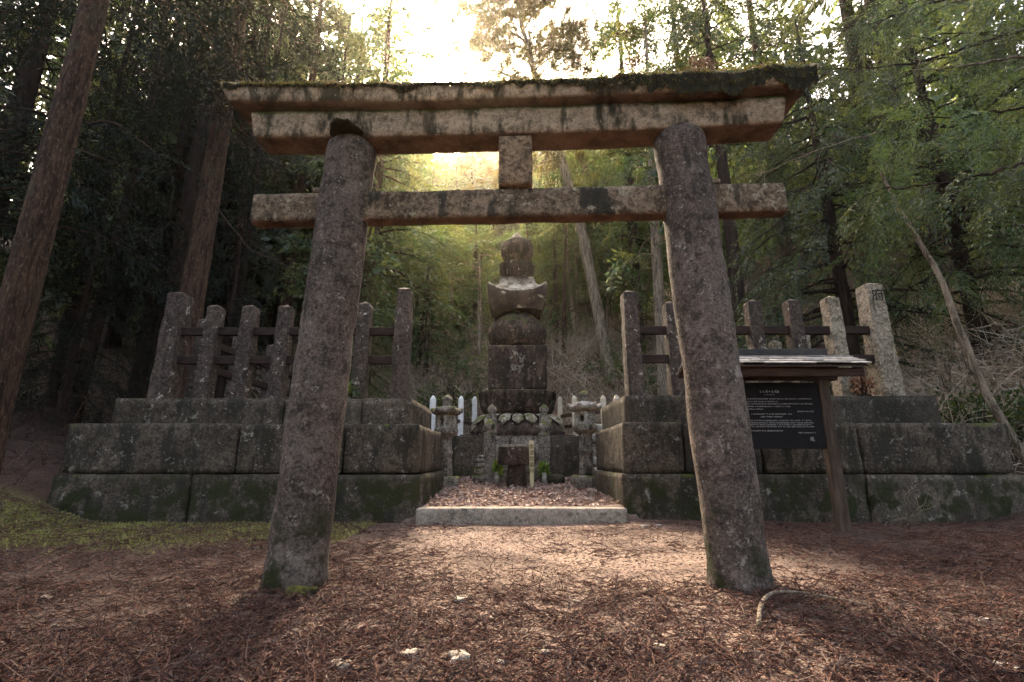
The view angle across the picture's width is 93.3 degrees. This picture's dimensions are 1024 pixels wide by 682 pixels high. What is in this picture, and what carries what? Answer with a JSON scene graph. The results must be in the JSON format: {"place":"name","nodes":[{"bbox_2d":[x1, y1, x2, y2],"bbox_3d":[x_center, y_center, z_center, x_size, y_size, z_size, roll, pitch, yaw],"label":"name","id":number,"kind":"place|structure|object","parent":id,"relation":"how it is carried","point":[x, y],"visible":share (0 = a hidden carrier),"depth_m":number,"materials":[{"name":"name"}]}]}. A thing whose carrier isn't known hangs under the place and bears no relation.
{"place":"outdoors","nodes":[
{"label":"outdoors","id":0,"kind":"place"},
{"bbox_2d":[0,169,1023,681],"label":"ground","id":1,"kind":"structure","parent":0,"point":[22,489],"depth_m":4.21,"materials":[{"name":"soil"}]},
{"bbox_2d":[0,391,111,490],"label":"forest litter","id":2,"kind":"object","parent":1,"relation":"on","point":[41,451],"visible":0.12,"depth_m":8.88,"materials":[{"name":"plant"}]},
{"bbox_2d":[0,0,150,300],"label":"cedar tree","id":3,"kind":"object","parent":1,"relation":"on","point":[31,79],"visible":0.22,"depth_m":12.48,"materials":[{"name":"green plant"}]},
{"bbox_2d":[44,378,110,437],"bbox_3d":[-7.129,1.556,8.684,1.986,1.802,1.315,7,-15,-26],"label":"bare shrub","id":4,"kind":"object","parent":1,"relation":"on","point":[77,412],"visible":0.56,"depth_m":8.50,"materials":[{"name":"plant"}]},
{"bbox_2d":[1,119,176,427],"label":"young cedar","id":5,"kind":"object","parent":1,"relation":"on","point":[76,327],"visible":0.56,"depth_m":11.74,"materials":[{"name":"green plant"}]},
{"bbox_2d":[39,0,172,407],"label":"slender cedar","id":6,"kind":"object","parent":1,"relation":"on","point":[58,378],"visible":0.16,"depth_m":14.63,"materials":[{"name":"brown plant"}]},
{"bbox_2d":[41,0,181,380],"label":"slender cedar","id":7,"kind":"object","parent":1,"relation":"on","point":[104,113],"visible":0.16,"depth_m":17.75,"materials":[{"name":"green plant"}]},
{"bbox_2d":[0,0,236,437],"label":"cedar tree","id":8,"kind":"object","parent":1,"relation":"on","point":[72,186],"visible":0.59,"depth_m":10.43,"materials":[{"name":"green plant"}]},
{"bbox_2d":[44,0,211,423],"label":"slender cedar","id":9,"kind":"object","parent":1,"relation":"on","point":[95,332],"visible":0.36,"depth_m":13.23,"materials":[{"name":"brown plant"}]},
{"bbox_2d":[0,0,304,476],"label":"cedar tree","id":10,"kind":"object","parent":1,"relation":"on","point":[22,284],"visible":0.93,"depth_m":7.34,"materials":[{"name":"brown plant"}]},
{"bbox_2d":[198,185,307,280],"bbox_3d":[-5.082,-2.203,10.122,3.481,2.511,0.454,-2,-14,10],"label":"overhanging branch","id":11,"kind":"object","parent":10,"relation":"attached to","point":[209,199],"visible":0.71,"depth_m":10.16,"materials":[{"name":"brown plant"}]},
{"bbox_2d":[19,0,292,397],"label":"cedar tree","id":12,"kind":"object","parent":1,"relation":"on","point":[188,199],"visible":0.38,"depth_m":14.09,"materials":[{"name":"green plant"}]},
{"bbox_2d":[57,0,286,397],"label":"cedar tree","id":13,"kind":"object","parent":1,"relation":"on","point":[155,298],"visible":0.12,"depth_m":15.74,"materials":[{"name":"green plant"}]},
{"bbox_2d":[0,500,376,557],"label":"grass","id":14,"kind":"structure","parent":1,"relation":"on","point":[120,525],"depth_m":5.44,"materials":[{"name":"plant"}]},
{"bbox_2d":[142,11,257,318],"bbox_3d":[-11.291,-5.531,17.659,3.536,15.575,3.331,9,-17,-33],"label":"slender cedar","id":15,"kind":"object","parent":1,"relation":"on","point":[223,210],"visible":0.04,"depth_m":17.36,"materials":[{"name":"green plant"}]},
{"bbox_2d":[130,190,287,397],"bbox_3d":[-7.954,-0.410,13.447,4.312,8.577,3.725,-5,-15,20],"label":"young cedar","id":16,"kind":"object","parent":1,"relation":"on","point":[227,340],"visible":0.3,"depth_m":13.71,"materials":[{"name":"green plant"}]},
{"bbox_2d":[87,0,359,397],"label":"cedar tree","id":17,"kind":"object","parent":1,"relation":"on","point":[195,274],"visible":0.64,"depth_m":11.16,"materials":[{"name":"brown plant"}]},
{"bbox_2d":[215,124,321,187],"bbox_3d":[-5.215,-4.055,10.453,3.303,2.127,0.678,-4,-14,17],"label":"overhanging branch","id":18,"kind":"object","parent":17,"relation":"attached to","point":[263,157],"visible":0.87,"depth_m":10.61,"materials":[{"name":"brown plant"}]},
{"bbox_2d":[46,398,443,523],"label":"stone platform","id":19,"kind":"structure","parent":1,"relation":"on","point":[176,460],"depth_m":6.54,"materials":[{"name":"stone"}]},
{"bbox_2d":[184,318,292,398],"bbox_3d":[-5.330,1.371,9.907,0.230,2.940,3.925,0,-14,0],"label":"stone fence","id":20,"kind":"object","parent":19,"relation":"on","point":[227,375],"visible":0.11,"depth_m":9.11,"materials":[{"name":"stone"}]},
{"bbox_2d":[147,287,413,398],"bbox_3d":[-3.536,0.033,7.593,3.886,1.852,0.296,0,-14,0],"label":"stone fence","id":21,"kind":"object","parent":19,"relation":"on","point":[171,358],"visible":0.79,"depth_m":7.49,"materials":[{"name":"stone"}]},
{"bbox_2d":[187,0,307,397],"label":"slender cedar","id":22,"kind":"object","parent":1,"relation":"on","point":[241,224],"visible":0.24,"depth_m":15.55,"materials":[{"name":"brown plant"}]},
{"bbox_2d":[222,0,330,397],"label":"slender cedar","id":23,"kind":"object","parent":1,"relation":"on","point":[257,164],"visible":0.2,"depth_m":17.39,"materials":[{"name":"green plant"}]},
{"bbox_2d":[256,45,321,344],"bbox_3d":[-9.599,-6.780,21.276,3.427,15.593,3.299,-5,-15,19],"label":"slender cedar","id":24,"kind":"object","parent":1,"relation":"on","point":[271,340],"visible":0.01,"depth_m":19.78,"materials":[{"name":"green plant"}]},
{"bbox_2d":[218,0,363,306],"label":"cedar tree","id":25,"kind":"object","parent":1,"relation":"on","point":[300,185],"visible":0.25,"depth_m":20.02,"materials":[{"name":"green plant"}]},
{"bbox_2d":[254,19,403,279],"bbox_3d":[-9.747,-10.178,26.432,8.195,16.833,8.552,0,-14,0],"label":"hill conifer","id":26,"kind":"object","parent":1,"relation":"on","point":[341,58],"visible":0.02,"depth_m":26.33,"materials":[{"name":"green plant"}]},
{"bbox_2d":[282,0,386,304],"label":"slender cedar","id":27,"kind":"object","parent":1,"relation":"on","point":[343,32],"visible":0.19,"depth_m":21.43,"materials":[{"name":"green plant"}]},
{"bbox_2d":[259,0,497,397],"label":"cedar tree","id":28,"kind":"object","parent":1,"relation":"on","point":[374,236],"visible":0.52,"depth_m":18.85,"materials":[{"name":"green plant"}]},
{"bbox_2d":[348,242,412,397],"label":"young cedar","id":29,"kind":"object","parent":1,"relation":"on","point":[377,392],"visible":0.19,"depth_m":15.91,"materials":[{"name":"green plant"}]},
{"bbox_2d":[364,77,429,308],"bbox_3d":[-6.731,-7.446,24.541,5.820,13.600,6.459,0,-14,0],"label":"hill conifer","id":30,"kind":"object","parent":1,"relation":"on","point":[388,239],"visible":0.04,"depth_m":24.25,"materials":[{"name":"green plant"}]},
{"bbox_2d":[388,225,447,319],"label":"hill conifer","id":31,"kind":"object","parent":1,"relation":"on","point":[405,273],"visible":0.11,"depth_m":22.54,"materials":[{"name":"green plant"}]},
{"bbox_2d":[377,225,468,376],"bbox_3d":[-3.423,-1.711,19.247,3.655,7.832,3.230,0,-14,0],"label":"young cedar","id":32,"kind":"object","parent":1,"relation":"on","point":[428,333],"visible":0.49,"depth_m":18.92,"materials":[{"name":"green plant"}]},
{"bbox_2d":[387,226,481,369],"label":"slim tree","id":33,"kind":"object","parent":1,"relation":"on","point":[422,327],"visible":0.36,"depth_m":19.27,"materials":[{"name":"plant"}]},
{"bbox_2d":[430,395,463,487],"bbox_3d":[-1.276,1.948,9.358,0.662,1.806,0.597,0,-14,0],"label":"stone lantern","id":34,"kind":"object","parent":1,"relation":"on","point":[446,412],"visible":0.77,"depth_m":9.24,"materials":[{"name":"stone"}]},
{"bbox_2d":[413,225,487,347],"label":"slim tree","id":35,"kind":"object","parent":1,"relation":"on","point":[459,281],"visible":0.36,"depth_m":20.98,"materials":[{"name":"green plant"}]},
{"bbox_2d":[430,395,476,435],"bbox_3d":[-1.387,2.308,12.131,0.270,2.125,2.416,-5,-15,21],"label":"picket fence","id":36,"kind":"object","parent":1,"relation":"on","point":[461,421],"visible":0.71,"depth_m":12.23,"materials":[{"name":"white paint"}]},
{"bbox_2d":[424,365,487,406],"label":"bare shrub","id":37,"kind":"object","parent":1,"relation":"on","point":[453,393],"visible":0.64,"depth_m":16.40,"materials":[{"name":"plant"}]},
{"bbox_2d":[447,649,469,664],"bbox_3d":[-0.218,1.286,1.951,0.088,0.058,0.110,4,-15,-17],"label":"loose stone","id":38,"kind":"object","parent":1,"relation":"on","point":[464,653],"visible":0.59,"depth_m":1.94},
{"bbox_2d":[444,225,486,309],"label":"hill conifer","id":39,"kind":"object","parent":1,"relation":"on","point":[456,286],"visible":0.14,"depth_m":23.97,"materials":[{"name":"green plant"}]},
{"bbox_2d":[443,225,497,337],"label":"young cedar","id":40,"kind":"object","parent":1,"relation":"on","point":[481,232],"visible":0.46,"depth_m":22.32,"materials":[{"name":"green plant"}]},
{"bbox_2d":[439,248,502,365],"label":"slim tree","id":41,"kind":"object","parent":1,"relation":"on","point":[480,290],"visible":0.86,"depth_m":19.14,"materials":[{"name":"green plant"}]},
{"bbox_2d":[472,455,487,482],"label":"stacked stones","id":42,"kind":"object","parent":1,"relation":"on","point":[479,471],"visible":0.99,"depth_m":9.74,"materials":[{"name":"stone"}]},
{"bbox_2d":[454,225,512,324],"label":"slim tree","id":43,"kind":"object","parent":1,"relation":"on","point":[499,238],"visible":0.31,"depth_m":23.75,"materials":[{"name":"plant"}]},
{"bbox_2d":[484,419,495,482],"bbox_3d":[-0.465,2.276,10.048,0.253,1.300,0.252,0,-14,0],"label":"balustrade post","id":44,"kind":"object","parent":1,"relation":"on","point":[489,442],"visible":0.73,"depth_m":9.95,"materials":[{"name":"stone"}]},
{"bbox_2d":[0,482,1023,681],"bbox_3d":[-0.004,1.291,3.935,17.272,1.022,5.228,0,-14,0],"label":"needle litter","id":45,"kind":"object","parent":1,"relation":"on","point":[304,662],"visible":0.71,"depth_m":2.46,"materials":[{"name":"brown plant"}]},
{"bbox_2d":[0,0,1023,352],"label":"distant forest","id":46,"kind":"object","parent":1,"relation":"on","point":[448,162],"visible":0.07,"depth_m":20.23,"materials":[{"name":"plant"}]},
{"bbox_2d":[0,493,1023,681],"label":"litter crumbs","id":47,"kind":"object","parent":1,"relation":"on","point":[497,636],"visible":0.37,"depth_m":3.05,"materials":[{"name":"plant"}]},
{"bbox_2d":[436,436,596,483],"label":"terrace wall","id":48,"kind":"structure","parent":1,"relation":"on","point":[564,456],"depth_m":10.80,"materials":[{"name":"stone"}]},
{"bbox_2d":[9,0,1023,348],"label":"distant trunks","id":49,"kind":"object","parent":1,"relation":"on","point":[109,338],"depth_m":20.15,"materials":[{"name":"brown plant"}]},
{"bbox_2d":[497,446,535,487],"bbox_3d":[0.087,2.493,9.377,0.749,0.889,0.515,0,-14,0],"label":"offering table","id":50,"kind":"object","parent":1,"relation":"on","point":[515,459],"visible":0.77,"depth_m":9.19,"materials":[{"name":"stone"}]},
{"bbox_2d":[460,233,575,435],"bbox_3d":[0.150,0.141,13.764,3.324,7.033,2.818,0,-14,0],"label":"stone pagoda","id":51,"kind":"object","parent":1,"relation":"on","point":[517,394],"visible":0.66,"depth_m":12.96,"materials":[{"name":"stone"}]},
{"bbox_2d":[219,59,820,599],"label":"torii gate","id":52,"kind":"structure","parent":1,"relation":"on","point":[675,119],"depth_m":3.68,"materials":[{"name":"stone"}]},
{"bbox_2d":[617,45,651,71],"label":"needle clump","id":53,"kind":"object","parent":52,"relation":"on","point":[631,64],"visible":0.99,"depth_m":3.78,"materials":[{"name":"plant"}]},
{"bbox_2d":[680,50,734,74],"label":"needle clump","id":54,"kind":"object","parent":52,"relation":"on","point":[700,62],"visible":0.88,"depth_m":3.75,"materials":[{"name":"plant"}]},
{"bbox_2d":[411,0,630,381],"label":"pine tree","id":55,"kind":"object","parent":1,"relation":"on","point":[488,40],"visible":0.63,"depth_m":21.57,"materials":[{"name":"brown plant"}]},
{"bbox_2d":[423,476,619,506],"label":"leaf litter","id":56,"kind":"object","parent":1,"relation":"on","point":[477,492],"visible":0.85,"depth_m":7.62,"materials":[{"name":"brown plant"}]},
{"bbox_2d":[538,459,551,482],"bbox_3d":[0.639,2.596,9.676,0.311,0.469,0.308,-4,-14,17],"label":"flower vase","id":57,"kind":"object","parent":56,"relation":"on","point":[543,469],"visible":1,"depth_m":9.62,"materials":[{"name":"green plant"}]},
{"bbox_2d":[416,506,627,525],"bbox_3d":[0.123,2.341,6.344,2.723,0.309,0.346,0,-14,0],"label":"stone step","id":58,"kind":"object","parent":1,"relation":"on","point":[504,515],"visible":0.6,"depth_m":6.20,"materials":[{"name":"stone"}]},
{"bbox_2d":[504,223,558,313],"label":"slim tree","id":59,"kind":"object","parent":1,"relation":"on","point":[528,229],"visible":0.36,"depth_m":23.33,"materials":[{"name":"plant"}]},
{"bbox_2d":[529,440,533,487],"bbox_3d":[0.370,2.340,9.038,0.104,0.945,0.052,0,-14,0],"label":"wooden marker","id":60,"kind":"object","parent":1,"relation":"on","point":[531,454],"visible":1,"depth_m":9.05,"materials":[{"name":"brown wood"}]},
{"bbox_2d":[518,223,561,303],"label":"hill conifer","id":61,"kind":"object","parent":1,"relation":"on","point":[531,241],"visible":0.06,"depth_m":24.48,"materials":[{"name":"green plant"}]},
{"bbox_2d":[526,223,553,283],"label":"slim tree","id":62,"kind":"object","parent":1,"relation":"on","point":[536,259],"visible":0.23,"depth_m":21.48,"materials":[{"name":"plant"}]},
{"bbox_2d":[251,267,831,435],"bbox_3d":[0.853,0.525,18.346,21.626,12.232,11.380,0,-14,0],"label":"dry brush","id":63,"kind":"object","parent":1,"relation":"on","point":[577,346],"visible":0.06,"depth_m":18.52,"materials":[{"name":"plant"}]},
{"bbox_2d":[538,420,550,482],"bbox_3d":[0.672,2.289,10.045,0.254,1.271,0.253,0,-14,0],"label":"balustrade post","id":64,"kind":"object","parent":1,"relation":"on","point":[544,441],"visible":0.84,"depth_m":9.96,"materials":[{"name":"stone"}]},
{"bbox_2d":[533,155,586,298],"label":"hill conifer","id":65,"kind":"object","parent":1,"relation":"on","point":[538,182],"visible":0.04,"depth_m":26.07,"materials":[{"name":"green plant"}]},
{"bbox_2d":[532,223,594,346],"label":"young cedar","id":66,"kind":"object","parent":1,"relation":"on","point":[555,312],"visible":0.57,"depth_m":21.16,"materials":[{"name":"green plant"}]},
{"bbox_2d":[534,151,596,341],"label":"slim tree","id":67,"kind":"object","parent":1,"relation":"on","point":[557,177],"visible":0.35,"depth_m":21.30,"materials":[{"name":"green plant"}]},
{"bbox_2d":[535,223,609,356],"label":"slim tree","id":68,"kind":"object","parent":1,"relation":"on","point":[564,318],"visible":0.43,"depth_m":20.27,"materials":[{"name":"plant"}]},
{"bbox_2d":[567,390,601,487],"bbox_3d":[1.424,1.895,9.370,0.697,1.891,0.619,0,-14,0],"label":"stone lantern","id":69,"kind":"object","parent":1,"relation":"on","point":[584,409],"visible":0.9,"depth_m":9.24,"materials":[{"name":"stone"}]},
{"bbox_2d":[562,150,606,327],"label":"slim tree","id":70,"kind":"object","parent":1,"relation":"on","point":[576,290],"visible":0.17,"depth_m":23.54,"materials":[{"name":"green plant"}]},
{"bbox_2d":[532,149,643,316],"bbox_3d":[3.885,-6.848,25.508,6.334,12.300,5.998,0,-14,0],"label":"hill conifer","id":71,"kind":"object","parent":1,"relation":"on","point":[603,278],"visible":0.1,"depth_m":24.03,"materials":[{"name":"green plant"}]},
{"bbox_2d":[557,395,618,435],"bbox_3d":[2.031,2.385,12.543,0.384,2.174,2.652,7,-16,-27],"label":"picket fence","id":72,"kind":"object","parent":1,"relation":"on","point":[561,415],"visible":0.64,"depth_m":13.12,"materials":[{"name":"beige paint"}]},
{"bbox_2d":[568,151,618,331],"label":"slim tree","id":73,"kind":"object","parent":1,"relation":"on","point":[607,309],"visible":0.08,"depth_m":23.14,"materials":[{"name":"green plant"}]},
{"bbox_2d":[556,0,669,367],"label":"cedar tree","id":74,"kind":"object","parent":1,"relation":"on","point":[605,57],"visible":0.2,"depth_m":21.42,"materials":[{"name":"green plant"}]},
{"bbox_2d":[352,228,887,434],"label":"green undergrowth","id":75,"kind":"object","parent":1,"relation":"on","point":[480,357],"visible":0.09,"depth_m":18.32,"materials":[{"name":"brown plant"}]},
{"bbox_2d":[594,184,663,332],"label":"slim tree","id":76,"kind":"object","parent":1,"relation":"on","point":[622,244],"visible":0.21,"depth_m":19.20,"materials":[{"name":"plant"}]},
{"bbox_2d":[587,149,672,317],"bbox_3d":[5.755,-5.568,23.912,5.022,11.400,5.333,0,-14,0],"label":"hill conifer","id":77,"kind":"object","parent":1,"relation":"on","point":[627,286],"visible":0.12,"depth_m":23.20,"materials":[{"name":"green plant"}]},
{"bbox_2d":[582,0,755,394],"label":"cedar tree","id":78,"kind":"object","parent":1,"relation":"on","point":[656,268],"visible":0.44,"depth_m":18.17,"materials":[{"name":"green plant"}]},
{"bbox_2d":[603,0,746,172],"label":"cedar tree","id":79,"kind":"object","parent":1,"relation":"on","point":[665,28],"visible":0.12,"depth_m":20.37,"materials":[{"name":"green plant"}]},
{"bbox_2d":[634,0,821,382],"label":"cedar tree","id":80,"kind":"object","parent":1,"relation":"on","point":[721,167],"visible":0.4,"depth_m":16.14,"materials":[{"name":"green plant"}]},
{"bbox_2d":[662,0,809,257],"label":"hill conifer","id":81,"kind":"object","parent":1,"relation":"on","point":[742,180],"visible":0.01,"depth_m":27.76,"materials":[{"name":"green plant"}]},
{"bbox_2d":[676,349,871,531],"bbox_3d":[3.171,1.224,5.775,1.994,2.287,0.840,0,-14,0],"label":"notice board","id":82,"kind":"object","parent":1,"relation":"on","point":[791,415],"visible":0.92,"depth_m":5.80,"materials":[{"name":"brown wood"}]},
{"bbox_2d":[702,0,863,299],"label":"cedar tree","id":83,"kind":"object","parent":1,"relation":"on","point":[764,49],"visible":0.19,"depth_m":20.99,"materials":[{"name":"green plant"}]},
{"bbox_2d":[746,325,833,395],"bbox_3d":[5.759,1.348,9.915,0.232,2.990,3.324,0,-14,0],"label":"shrub","id":84,"kind":"object","parent":1,"relation":"on","point":[779,344],"visible":0.01,"depth_m":10.08,"materials":[{"name":"plant"}]},
{"bbox_2d":[595,395,1023,522],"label":"stone platform","id":85,"kind":"structure","parent":1,"relation":"on","point":[891,448],"depth_m":6.53,"materials":[{"name":"stone"}]},
{"bbox_2d":[620,283,904,395],"bbox_3d":[3.832,-0.022,7.604,4.157,1.873,0.309,0,-14,0],"label":"stone fence","id":86,"kind":"object","parent":85,"relation":"on","point":[874,329],"visible":0.7,"depth_m":7.54,"materials":[{"name":"stone"}]},
{"bbox_2d":[843,374,877,395],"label":"leafy bush","id":87,"kind":"object","parent":85,"relation":"on","point":[864,383],"visible":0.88,"depth_m":7.21,"materials":[{"name":"brown plant"}]},
{"bbox_2d":[756,590,868,625],"bbox_3d":[1.501,1.401,2.567,0.787,0.086,0.260,5,-15,-20],"label":"fallen branch","id":88,"kind":"object","parent":1,"relation":"on","point":[765,597],"visible":0.95,"depth_m":2.64,"materials":[{"name":"wood"}]},
{"bbox_2d":[709,18,1023,395],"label":"conifer tree","id":89,"kind":"object","parent":1,"relation":"on","point":[841,290],"visible":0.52,"depth_m":11.26,"materials":[{"name":"green plant"}]},
{"bbox_2d":[738,130,879,182],"bbox_3d":[6.042,-3.684,9.798,2.997,1.509,0.440,1,-14,-5],"label":"overhanging branch","id":90,"kind":"object","parent":89,"relation":"attached to","point":[805,155],"visible":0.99,"depth_m":9.81,"materials":[{"name":"green plant"}]},
{"bbox_2d":[776,0,1020,316],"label":"cedar tree","id":91,"kind":"object","parent":1,"relation":"on","point":[866,3],"visible":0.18,"depth_m":15.46,"materials":[{"name":"green plant"}]},
{"bbox_2d":[800,0,1023,379],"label":"conifer tree","id":92,"kind":"object","parent":1,"relation":"on","point":[967,280],"visible":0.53,"depth_m":10.10,"materials":[{"name":"green plant"}]},
{"bbox_2d":[882,478,941,527],"bbox_3d":[4.853,2.043,5.919,0.692,0.723,0.576,-12,-18,41],"label":"bare shrub","id":93,"kind":"object","parent":1,"relation":"on","point":[908,520],"visible":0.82,"depth_m":5.91,"materials":[{"name":"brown plant"}]},
{"bbox_2d":[828,250,1023,473],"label":"twig thicket","id":94,"kind":"object","parent":1,"relation":"on","point":[996,381],"visible":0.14,"depth_m":9.36,"materials":[{"name":"plant"}]},
{"bbox_2d":[853,123,1023,467],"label":"leaning sapling","id":95,"kind":"object","parent":1,"relation":"on","point":[1000,417],"visible":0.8,"depth_m":8.05,"materials":[{"name":"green plant"}]},
{"bbox_2d":[905,314,1018,422],"bbox_3d":[8.184,0.734,8.976,2.530,2.531,2.571,0,-14,0],"label":"bare shrub","id":96,"kind":"object","parent":1,"relation":"on","point":[948,373],"visible":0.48,"depth_m":8.61,"materials":[{"name":"brown plant"}]},
{"bbox_2d":[901,0,1023,339],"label":"conifer tree","id":97,"kind":"object","parent":1,"relation":"on","point":[1003,123],"visible":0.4,"depth_m":9.43,"materials":[{"name":"green plant"}]},
{"bbox_2d":[793,20,1023,137],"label":"overhanging branch","id":98,"kind":"object","parent":97,"relation":"attached to","point":[996,53],"visible":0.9,"depth_m":7.71,"materials":[{"name":"green plant"}]},
{"bbox_2d":[815,0,1016,85],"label":"overhanging branch","id":99,"kind":"object","parent":97,"relation":"attached to","point":[914,9],"visible":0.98,"depth_m":8.39,"materials":[{"name":"green plant"}]},
{"bbox_2d":[835,130,1023,270],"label":"overhanging branch","id":100,"kind":"object","parent":97,"relation":"attached to","point":[1019,175],"visible":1,"depth_m":6.52,"materials":[{"name":"green plant"}]},
{"bbox_2d":[865,43,1023,191],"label":"overhanging branch","id":101,"kind":"object","parent":97,"relation":"attached to","point":[985,132],"visible":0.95,"depth_m":6.96,"materials":[{"name":"green plant"}]},
{"bbox_2d":[903,36,1023,104],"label":"overhanging branch","id":102,"kind":"object","parent":97,"relation":"attached to","point":[1017,56],"visible":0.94,"depth_m":6.92,"materials":[{"name":"green plant"}]},
{"bbox_2d":[914,381,1023,455],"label":"leafy bush","id":103,"kind":"object","parent":1,"relation":"on","point":[979,401],"visible":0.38,"depth_m":8.05,"materials":[{"name":"green plant"}]},
{"bbox_2d":[1005,385,1023,437],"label":"leafy bush","id":104,"kind":"object","parent":1,"relation":"on","point":[1019,404],"visible":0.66,"depth_m":7.76,"materials":[{"name":"green plant"}]},
{"bbox_2d":[1,0,1022,200],"label":"sky","id":105,"kind":"structure","parent":0,"point":[434,39],"materials":[{"name":"white"}]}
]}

